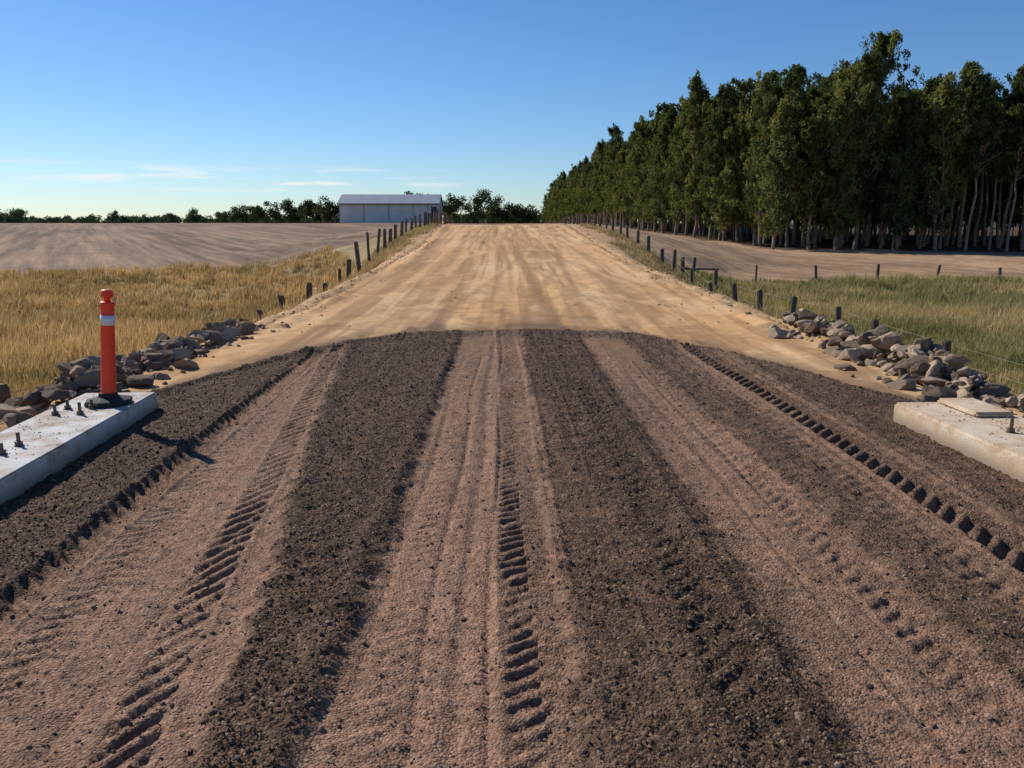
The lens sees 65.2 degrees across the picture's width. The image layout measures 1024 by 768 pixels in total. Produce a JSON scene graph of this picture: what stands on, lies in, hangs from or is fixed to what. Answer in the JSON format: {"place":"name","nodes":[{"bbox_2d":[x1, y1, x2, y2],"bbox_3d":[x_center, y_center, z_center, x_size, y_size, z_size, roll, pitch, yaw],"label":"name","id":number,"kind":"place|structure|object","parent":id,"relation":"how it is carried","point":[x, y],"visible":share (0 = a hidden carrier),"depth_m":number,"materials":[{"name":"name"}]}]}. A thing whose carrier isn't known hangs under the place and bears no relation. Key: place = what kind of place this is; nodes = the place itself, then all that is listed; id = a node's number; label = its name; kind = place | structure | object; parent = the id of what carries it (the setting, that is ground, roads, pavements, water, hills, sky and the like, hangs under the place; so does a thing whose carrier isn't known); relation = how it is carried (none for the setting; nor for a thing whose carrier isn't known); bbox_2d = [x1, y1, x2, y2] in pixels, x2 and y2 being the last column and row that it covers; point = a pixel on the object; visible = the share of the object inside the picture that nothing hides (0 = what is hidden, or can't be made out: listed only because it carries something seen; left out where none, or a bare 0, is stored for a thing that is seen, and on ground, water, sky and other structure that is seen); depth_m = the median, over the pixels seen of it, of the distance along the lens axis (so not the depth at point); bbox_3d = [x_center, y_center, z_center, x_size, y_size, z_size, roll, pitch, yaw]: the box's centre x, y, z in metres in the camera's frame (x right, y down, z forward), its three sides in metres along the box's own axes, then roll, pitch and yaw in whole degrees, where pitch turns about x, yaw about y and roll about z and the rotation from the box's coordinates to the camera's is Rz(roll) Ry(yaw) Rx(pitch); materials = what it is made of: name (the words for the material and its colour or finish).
{"place":"outdoors","nodes":[
{"label":"outdoors","id":0,"kind":"place"},
{"bbox_2d":[0,328,1023,767],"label":"gravel road","id":1,"kind":"structure","parent":0,"point":[366,740],"depth_m":4.04,"materials":[{"name":"brown gravel"}]},
{"bbox_2d":[0,223,1023,431],"bbox_3d":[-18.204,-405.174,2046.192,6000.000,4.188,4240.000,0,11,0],"label":"ground","id":2,"kind":"structure","parent":0,"point":[68,246],"depth_m":64.11,"materials":[{"name":"soil"}]},
{"bbox_2d":[0,396,60,427],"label":"rock rubble","id":3,"kind":"object","parent":2,"relation":"on","point":[11,414],"visible":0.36,"depth_m":7.16,"materials":[{"name":"grey stone"}]},
{"bbox_2d":[0,392,157,504],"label":"concrete kerb","id":4,"kind":"structure","parent":2,"relation":"on","point":[26,469],"depth_m":6.09,"materials":[{"name":"concrete"}]},
{"bbox_2d":[84,289,132,407],"bbox_3d":[-3.560,-0.322,6.970,0.379,1.003,0.379,5,12,22],"label":"traffic bollard","id":5,"kind":"object","parent":4,"relation":"on","point":[108,396],"visible":1,"depth_m":6.93,"materials":[{"name":"orange plastic"}]},
{"bbox_2d":[15,317,283,409],"bbox_3d":[-4.774,-0.190,10.904,1.845,1.012,6.528,0,11,0],"label":"rock rubble","id":6,"kind":"object","parent":2,"relation":"on","point":[161,351],"visible":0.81,"depth_m":9.81,"materials":[{"name":"grey stone"}]},
{"bbox_2d":[0,244,361,397],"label":"dry grass","id":7,"kind":"structure","parent":2,"relation":"on","point":[7,281],"depth_m":31.34,"materials":[{"name":"yellow plant"}]},
{"bbox_2d":[0,209,449,403],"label":"post and wire fence","id":8,"kind":"object","parent":2,"relation":"on","point":[5,394],"visible":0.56,"depth_m":32.73,"materials":[{"name":"brown wood"}]},
{"bbox_2d":[213,190,428,222],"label":"windbreak trees","id":9,"kind":"object","parent":2,"relation":"on","point":[328,212],"visible":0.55,"depth_m":296.95,"materials":[{"name":"green plant"}]},
{"bbox_2d":[337,194,442,222],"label":"farm shed","id":10,"kind":"structure","parent":2,"relation":"on","point":[376,208],"depth_m":246.32,"materials":[{"name":"metal"}]},
{"bbox_2d":[442,189,542,223],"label":"windbreak trees","id":11,"kind":"object","parent":2,"relation":"on","point":[517,214],"visible":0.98,"depth_m":276.54,"materials":[{"name":"green plant"}]},
{"bbox_2d":[0,207,993,223],"bbox_3d":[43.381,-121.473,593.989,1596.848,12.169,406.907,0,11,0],"label":"distant trees","id":12,"kind":"object","parent":2,"relation":"on","point":[19,216],"visible":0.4,"depth_m":509.17,"materials":[{"name":"green plant"}]},
{"bbox_2d":[254,227,800,331],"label":"dirt clods","id":13,"kind":"object","parent":2,"relation":"on","point":[651,269],"visible":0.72,"depth_m":18.51,"materials":[{"name":"soil"}]},
{"bbox_2d":[199,238,856,343],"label":"verge grass","id":14,"kind":"structure","parent":2,"relation":"on","point":[642,257],"depth_m":29.83,"materials":[{"name":"green plant"}]},
{"bbox_2d":[566,163,576,222],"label":"eucalyptus tree","id":15,"kind":"object","parent":2,"relation":"on","point":[570,193],"visible":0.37,"depth_m":255.67,"materials":[{"name":"green plant"}]},
{"bbox_2d":[585,143,600,223],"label":"eucalyptus tree","id":16,"kind":"object","parent":2,"relation":"on","point":[593,210],"visible":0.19,"depth_m":193.20,"materials":[{"name":"green plant"}]},
{"bbox_2d":[589,139,608,216],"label":"eucalyptus tree","id":17,"kind":"object","parent":2,"relation":"on","point":[599,156],"visible":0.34,"depth_m":183.20,"materials":[{"name":"green plant"}]},
{"bbox_2d":[592,162,609,217],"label":"eucalyptus tree","id":18,"kind":"object","parent":2,"relation":"on","point":[598,194],"visible":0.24,"depth_m":175.12,"materials":[{"name":"green plant"}]},
{"bbox_2d":[603,160,622,226],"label":"eucalyptus tree","id":19,"kind":"object","parent":2,"relation":"on","point":[607,180],"visible":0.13,"depth_m":157.12,"materials":[{"name":"green plant"}]},
{"bbox_2d":[603,123,623,225],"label":"eucalyptus tree","id":20,"kind":"object","parent":2,"relation":"on","point":[614,131],"visible":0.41,"depth_m":161.23,"materials":[{"name":"green plant"}]},
{"bbox_2d":[605,131,623,223],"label":"eucalyptus tree","id":21,"kind":"object","parent":2,"relation":"on","point":[613,153],"visible":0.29,"depth_m":156.83,"materials":[{"name":"green plant"}]},
{"bbox_2d":[609,141,627,219],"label":"eucalyptus tree","id":22,"kind":"object","parent":2,"relation":"on","point":[617,156],"visible":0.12,"depth_m":153.00,"materials":[{"name":"green plant"}]},
{"bbox_2d":[611,148,627,227],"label":"eucalyptus tree","id":23,"kind":"object","parent":2,"relation":"on","point":[622,158],"visible":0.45,"depth_m":147.03,"materials":[{"name":"green plant"}]},
{"bbox_2d":[619,138,635,228],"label":"eucalyptus tree","id":24,"kind":"object","parent":2,"relation":"on","point":[623,201],"visible":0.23,"depth_m":138.67,"materials":[{"name":"green plant"}]},
{"bbox_2d":[624,145,641,229],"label":"eucalyptus tree","id":25,"kind":"object","parent":2,"relation":"on","point":[632,215],"visible":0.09,"depth_m":133.66,"materials":[{"name":"green plant"}]},
{"bbox_2d":[621,118,649,223],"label":"eucalyptus tree","id":26,"kind":"object","parent":2,"relation":"on","point":[629,146],"visible":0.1,"depth_m":134.61,"materials":[{"name":"green plant"}]},
{"bbox_2d":[624,115,653,229],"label":"eucalyptus tree","id":27,"kind":"object","parent":2,"relation":"on","point":[642,140],"visible":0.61,"depth_m":126.97,"materials":[{"name":"green plant"}]},
{"bbox_2d":[627,126,653,229],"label":"eucalyptus tree","id":28,"kind":"object","parent":2,"relation":"on","point":[639,207],"visible":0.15,"depth_m":130.12,"materials":[{"name":"green plant"}]},
{"bbox_2d":[634,141,653,230],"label":"eucalyptus tree","id":29,"kind":"object","parent":2,"relation":"on","point":[645,172],"visible":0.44,"depth_m":124.09,"materials":[{"name":"green plant"}]},
{"bbox_2d":[640,134,660,231],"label":"eucalyptus tree","id":30,"kind":"object","parent":2,"relation":"on","point":[651,161],"visible":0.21,"depth_m":120.77,"materials":[{"name":"green plant"}]},
{"bbox_2d":[641,158,663,231],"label":"eucalyptus tree","id":31,"kind":"object","parent":2,"relation":"on","point":[652,211],"visible":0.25,"depth_m":118.03,"materials":[{"name":"green plant"}]},
{"bbox_2d":[644,120,672,233],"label":"eucalyptus tree","id":32,"kind":"object","parent":2,"relation":"on","point":[663,133],"visible":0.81,"depth_m":110.13,"materials":[{"name":"green plant"}]},
{"bbox_2d":[647,103,678,232],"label":"eucalyptus tree","id":33,"kind":"object","parent":2,"relation":"on","point":[671,117],"visible":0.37,"depth_m":111.36,"materials":[{"name":"green plant"}]},
{"bbox_2d":[655,100,678,230],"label":"eucalyptus tree","id":34,"kind":"object","parent":2,"relation":"on","point":[664,107],"visible":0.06,"depth_m":127.21,"materials":[{"name":"green plant"}]},
{"bbox_2d":[660,140,682,233],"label":"eucalyptus tree","id":35,"kind":"object","parent":2,"relation":"on","point":[665,196],"visible":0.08,"depth_m":107.43,"materials":[{"name":"green plant"}]},
{"bbox_2d":[658,123,686,234],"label":"eucalyptus tree","id":36,"kind":"object","parent":2,"relation":"on","point":[673,200],"visible":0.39,"depth_m":103.42,"materials":[{"name":"green plant"}]},
{"bbox_2d":[666,97,702,235],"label":"eucalyptus tree","id":37,"kind":"object","parent":2,"relation":"on","point":[686,168],"visible":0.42,"depth_m":97.44,"materials":[{"name":"green plant"}]},
{"bbox_2d":[353,222,1023,407],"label":"verge grass","id":38,"kind":"structure","parent":2,"relation":"on","point":[427,227],"depth_m":45.33,"materials":[{"name":"plant"}]},
{"bbox_2d":[669,143,707,235],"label":"eucalyptus tree","id":39,"kind":"object","parent":2,"relation":"on","point":[678,188],"visible":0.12,"depth_m":99.23,"materials":[{"name":"green plant"}]},
{"bbox_2d":[668,69,718,237],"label":"eucalyptus tree","id":40,"kind":"object","parent":2,"relation":"on","point":[697,97],"visible":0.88,"depth_m":93.46,"materials":[{"name":"green plant"}]},
{"bbox_2d":[676,90,720,236],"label":"eucalyptus tree","id":41,"kind":"object","parent":2,"relation":"on","point":[706,124],"visible":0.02,"depth_m":99.91,"materials":[{"name":"green plant"}]},
{"bbox_2d":[680,257,718,288],"bbox_3d":[8.602,-4.896,36.790,1.752,1.857,0.275,0,11,0],"label":"fence strainer","id":42,"kind":"object","parent":2,"relation":"on","point":[715,280],"visible":0.72,"depth_m":36.64,"materials":[{"name":"wood"}]},
{"bbox_2d":[695,106,730,238],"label":"eucalyptus tree","id":43,"kind":"object","parent":2,"relation":"on","point":[715,123],"visible":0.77,"depth_m":88.79,"materials":[{"name":"green plant"}]},
{"bbox_2d":[704,83,739,239],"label":"eucalyptus tree","id":44,"kind":"object","parent":2,"relation":"on","point":[726,93],"visible":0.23,"depth_m":91.23,"materials":[{"name":"green plant"}]},
{"bbox_2d":[707,158,748,240],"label":"eucalyptus tree","id":45,"kind":"object","parent":2,"relation":"on","point":[728,211],"visible":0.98,"depth_m":85.27,"materials":[{"name":"green plant"}]},
{"bbox_2d":[713,105,747,240],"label":"eucalyptus tree","id":46,"kind":"object","parent":2,"relation":"on","point":[728,116],"visible":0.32,"depth_m":89.31,"materials":[{"name":"green plant"}]},
{"bbox_2d":[722,100,752,242],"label":"eucalyptus tree","id":47,"kind":"object","parent":2,"relation":"on","point":[740,128],"visible":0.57,"depth_m":86.86,"materials":[{"name":"green plant"}]},
{"bbox_2d":[726,77,759,240],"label":"eucalyptus tree","id":48,"kind":"object","parent":2,"relation":"on","point":[744,87],"visible":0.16,"depth_m":92.27,"materials":[{"name":"green plant"}]},
{"bbox_2d":[732,91,777,245],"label":"eucalyptus tree","id":49,"kind":"object","parent":2,"relation":"on","point":[769,106],"visible":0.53,"depth_m":80.21,"materials":[{"name":"green plant"}]},
{"bbox_2d":[733,70,778,244],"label":"eucalyptus tree","id":50,"kind":"object","parent":2,"relation":"on","point":[758,99],"visible":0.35,"depth_m":83.33,"materials":[{"name":"green plant"}]},
{"bbox_2d":[746,80,789,243],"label":"eucalyptus tree","id":51,"kind":"object","parent":2,"relation":"on","point":[777,90],"visible":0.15,"depth_m":85.20,"materials":[{"name":"green plant"}]},
{"bbox_2d":[752,68,786,240],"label":"eucalyptus tree","id":52,"kind":"object","parent":2,"relation":"on","point":[773,74],"visible":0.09,"depth_m":91.43,"materials":[{"name":"green plant"}]},
{"bbox_2d":[752,96,801,248],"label":"eucalyptus tree","id":53,"kind":"object","parent":2,"relation":"on","point":[778,131],"visible":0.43,"depth_m":75.80,"materials":[{"name":"green plant"}]},
{"bbox_2d":[754,133,806,248],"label":"eucalyptus tree","id":54,"kind":"object","parent":2,"relation":"on","point":[784,159],"visible":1,"depth_m":73.99,"materials":[{"name":"green plant"}]},
{"bbox_2d":[753,63,812,247],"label":"eucalyptus tree","id":55,"kind":"object","parent":2,"relation":"on","point":[794,78],"visible":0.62,"depth_m":78.69,"materials":[{"name":"green plant"}]},
{"bbox_2d":[565,213,1023,395],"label":"post and wire fence","id":56,"kind":"object","parent":2,"relation":"on","point":[946,345],"visible":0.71,"depth_m":30.83,"materials":[{"name":"brown wood"}]},
{"bbox_2d":[793,83,836,245],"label":"eucalyptus tree","id":57,"kind":"object","parent":2,"relation":"on","point":[813,91],"visible":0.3,"depth_m":80.86,"materials":[{"name":"green plant"}]},
{"bbox_2d":[798,90,835,247],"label":"eucalyptus tree","id":58,"kind":"object","parent":2,"relation":"on","point":[813,110],"visible":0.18,"depth_m":79.80,"materials":[{"name":"green plant"}]},
{"bbox_2d":[805,69,839,243],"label":"eucalyptus tree","id":59,"kind":"object","parent":2,"relation":"on","point":[824,81],"visible":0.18,"depth_m":84.55,"materials":[{"name":"green plant"}]},
{"bbox_2d":[793,96,854,248],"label":"eucalyptus tree","id":60,"kind":"object","parent":2,"relation":"on","point":[816,134],"visible":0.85,"depth_m":74.84,"materials":[{"name":"green plant"}]},
{"bbox_2d":[813,142,864,249],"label":"eucalyptus tree","id":61,"kind":"object","parent":2,"relation":"on","point":[836,165],"visible":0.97,"depth_m":74.06,"materials":[{"name":"green plant"}]},
{"bbox_2d":[665,260,1023,395],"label":"green grass","id":62,"kind":"structure","parent":2,"relation":"on","point":[1015,317],"depth_m":29.66,"materials":[{"name":"green plant"}]},
{"bbox_2d":[818,78,870,248],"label":"eucalyptus tree","id":63,"kind":"object","parent":2,"relation":"on","point":[847,119],"visible":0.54,"depth_m":74.85,"materials":[{"name":"green plant"}]},
{"bbox_2d":[817,56,881,246],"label":"eucalyptus tree","id":64,"kind":"object","parent":2,"relation":"on","point":[853,74],"visible":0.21,"depth_m":77.79,"materials":[{"name":"green plant"}]},
{"bbox_2d":[692,257,1019,280],"bbox_3d":[30.975,-6.005,42.944,43.139,1.691,0.744,-1,11,-3],"label":"post and wire fence","id":65,"kind":"object","parent":2,"relation":"on","point":[694,264],"visible":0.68,"depth_m":42.32,"materials":[{"name":"brown wood"}]},
{"bbox_2d":[837,43,899,248],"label":"eucalyptus tree","id":66,"kind":"object","parent":2,"relation":"on","point":[876,67],"visible":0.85,"depth_m":75.42,"materials":[{"name":"green plant"}]},
{"bbox_2d":[854,29,920,245],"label":"eucalyptus tree","id":67,"kind":"object","parent":2,"relation":"on","point":[887,44],"visible":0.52,"depth_m":79.64,"materials":[{"name":"green plant"}]},
{"bbox_2d":[868,97,908,241],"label":"eucalyptus tree","id":68,"kind":"object","parent":2,"relation":"on","point":[877,218],"visible":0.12,"depth_m":91.20,"materials":[{"name":"green plant"}]},
{"bbox_2d":[767,308,1010,401],"bbox_3d":[5.090,-0.328,11.488,2.320,1.155,7.119,0,11,0],"label":"rock rubble","id":69,"kind":"object","parent":2,"relation":"on","point":[928,364],"visible":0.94,"depth_m":9.72,"materials":[{"name":"grey stone"}]},
{"bbox_2d":[873,153,921,250],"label":"eucalyptus tree","id":70,"kind":"object","parent":2,"relation":"on","point":[899,173],"visible":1,"depth_m":73.39,"materials":[{"name":"green plant"}]},
{"bbox_2d":[876,96,925,247],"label":"eucalyptus tree","id":71,"kind":"object","parent":2,"relation":"on","point":[895,111],"visible":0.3,"depth_m":77.04,"materials":[{"name":"green plant"}]},
{"bbox_2d":[876,83,926,244],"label":"eucalyptus tree","id":72,"kind":"object","parent":2,"relation":"on","point":[901,89],"visible":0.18,"depth_m":82.88,"materials":[{"name":"green plant"}]},
{"bbox_2d":[883,89,940,248],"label":"eucalyptus tree","id":73,"kind":"object","parent":2,"relation":"on","point":[911,104],"visible":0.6,"depth_m":75.35,"materials":[{"name":"green plant"}]},
{"bbox_2d":[911,162,939,241],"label":"eucalyptus tree","id":74,"kind":"object","parent":2,"relation":"on","point":[917,200],"visible":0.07,"depth_m":92.81,"materials":[{"name":"green plant"}]},
{"bbox_2d":[909,109,951,248],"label":"eucalyptus tree","id":75,"kind":"object","parent":2,"relation":"on","point":[927,128],"visible":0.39,"depth_m":76.27,"materials":[{"name":"green plant"}]},
{"bbox_2d":[916,72,952,245],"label":"eucalyptus tree","id":76,"kind":"object","parent":2,"relation":"on","point":[930,83],"visible":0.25,"depth_m":81.35,"materials":[{"name":"green plant"}]},
{"bbox_2d":[909,70,972,249],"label":"eucalyptus tree","id":77,"kind":"object","parent":2,"relation":"on","point":[942,142],"visible":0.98,"depth_m":74.50,"materials":[{"name":"green plant"}]},
{"bbox_2d":[921,84,960,246],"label":"eucalyptus tree","id":78,"kind":"object","parent":2,"relation":"on","point":[925,161],"visible":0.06,"depth_m":80.64,"materials":[{"name":"green plant"}]},
{"bbox_2d":[919,164,965,242],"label":"eucalyptus tree","id":79,"kind":"object","parent":2,"relation":"on","point":[947,212],"visible":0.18,"depth_m":89.07,"materials":[{"name":"green plant"}]},
{"bbox_2d":[933,98,962,248],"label":"eucalyptus tree","id":80,"kind":"object","parent":2,"relation":"on","point":[940,238],"visible":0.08,"depth_m":78.05,"materials":[{"name":"green plant"}]},
{"bbox_2d":[893,398,1023,481],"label":"concrete kerb","id":81,"kind":"structure","parent":2,"relation":"on","point":[968,436],"depth_m":6.34,"materials":[{"name":"concrete"}]},
{"bbox_2d":[937,168,980,230],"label":"eucalyptus tree","id":82,"kind":"object","parent":2,"relation":"on","point":[969,201],"visible":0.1,"depth_m":90.77,"materials":[{"name":"green plant"}]},
{"bbox_2d":[946,162,973,243],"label":"eucalyptus tree","id":83,"kind":"object","parent":2,"relation":"on","point":[955,227],"visible":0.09,"depth_m":86.71,"materials":[{"name":"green plant"}]},
{"bbox_2d":[916,378,1023,417],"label":"rock rubble","id":84,"kind":"object","parent":2,"relation":"on","point":[1009,400],"visible":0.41,"depth_m":7.98,"materials":[{"name":"grey stone"}]},
{"bbox_2d":[944,61,1006,245],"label":"eucalyptus tree","id":85,"kind":"object","parent":2,"relation":"on","point":[970,68],"visible":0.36,"depth_m":79.75,"materials":[{"name":"green plant"}]},
{"bbox_2d":[951,71,1004,246],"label":"eucalyptus tree","id":86,"kind":"object","parent":2,"relation":"on","point":[979,86],"visible":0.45,"depth_m":79.17,"materials":[{"name":"green plant"}]},
{"bbox_2d":[956,94,1010,250],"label":"eucalyptus tree","id":87,"kind":"object","parent":2,"relation":"on","point":[989,108],"visible":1,"depth_m":73.16,"materials":[{"name":"green plant"}]},
{"bbox_2d":[963,163,1003,241],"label":"eucalyptus tree","id":88,"kind":"object","parent":2,"relation":"on","point":[977,205],"visible":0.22,"depth_m":88.30,"materials":[{"name":"green plant"}]},
{"bbox_2d":[980,163,994,244],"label":"eucalyptus tree","id":89,"kind":"object","parent":2,"relation":"on","point":[984,223],"visible":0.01,"depth_m":85.70,"materials":[{"name":"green plant"}]},
{"bbox_2d":[973,77,1012,245],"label":"eucalyptus tree","id":90,"kind":"object","parent":2,"relation":"on","point":[1000,88],"visible":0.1,"depth_m":82.65,"materials":[{"name":"green plant"}]},
{"bbox_2d":[980,109,1021,249],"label":"eucalyptus tree","id":91,"kind":"object","parent":2,"relation":"on","point":[1000,170],"visible":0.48,"depth_m":75.79,"materials":[{"name":"green plant"}]},
{"bbox_2d":[989,94,1017,245],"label":"eucalyptus tree","id":92,"kind":"object","parent":2,"relation":"on","point":[999,214],"visible":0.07,"depth_m":83.06,"materials":[{"name":"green plant"}]},
{"bbox_2d":[992,169,1022,243],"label":"eucalyptus tree","id":93,"kind":"object","parent":2,"relation":"on","point":[1005,195],"visible":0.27,"depth_m":87.99,"materials":[{"name":"green plant"}]},
{"bbox_2d":[994,64,1023,247],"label":"eucalyptus tree","id":94,"kind":"object","parent":2,"relation":"on","point":[1017,91],"visible":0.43,"depth_m":77.82,"materials":[{"name":"green plant"}]},
{"bbox_2d":[1001,103,1023,251],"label":"eucalyptus tree","id":95,"kind":"object","parent":2,"relation":"on","point":[1009,145],"visible":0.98,"depth_m":72.95,"materials":[{"name":"green plant"}]},
{"bbox_2d":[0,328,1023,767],"bbox_3d":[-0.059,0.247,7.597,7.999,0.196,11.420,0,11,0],"label":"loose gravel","id":96,"kind":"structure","parent":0,"point":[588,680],"depth_m":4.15,"materials":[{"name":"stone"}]},
{"bbox_2d":[0,0,1023,222],"label":"sky","id":97,"kind":"structure","parent":0,"point":[153,108],"materials":[{"name":"blue"}]},
{"bbox_2d":[121,224,922,422],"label":"dirt road","id":98,"kind":"structure","parent":0,"point":[513,277],"depth_m":16.05,"materials":[{"name":"soil"}]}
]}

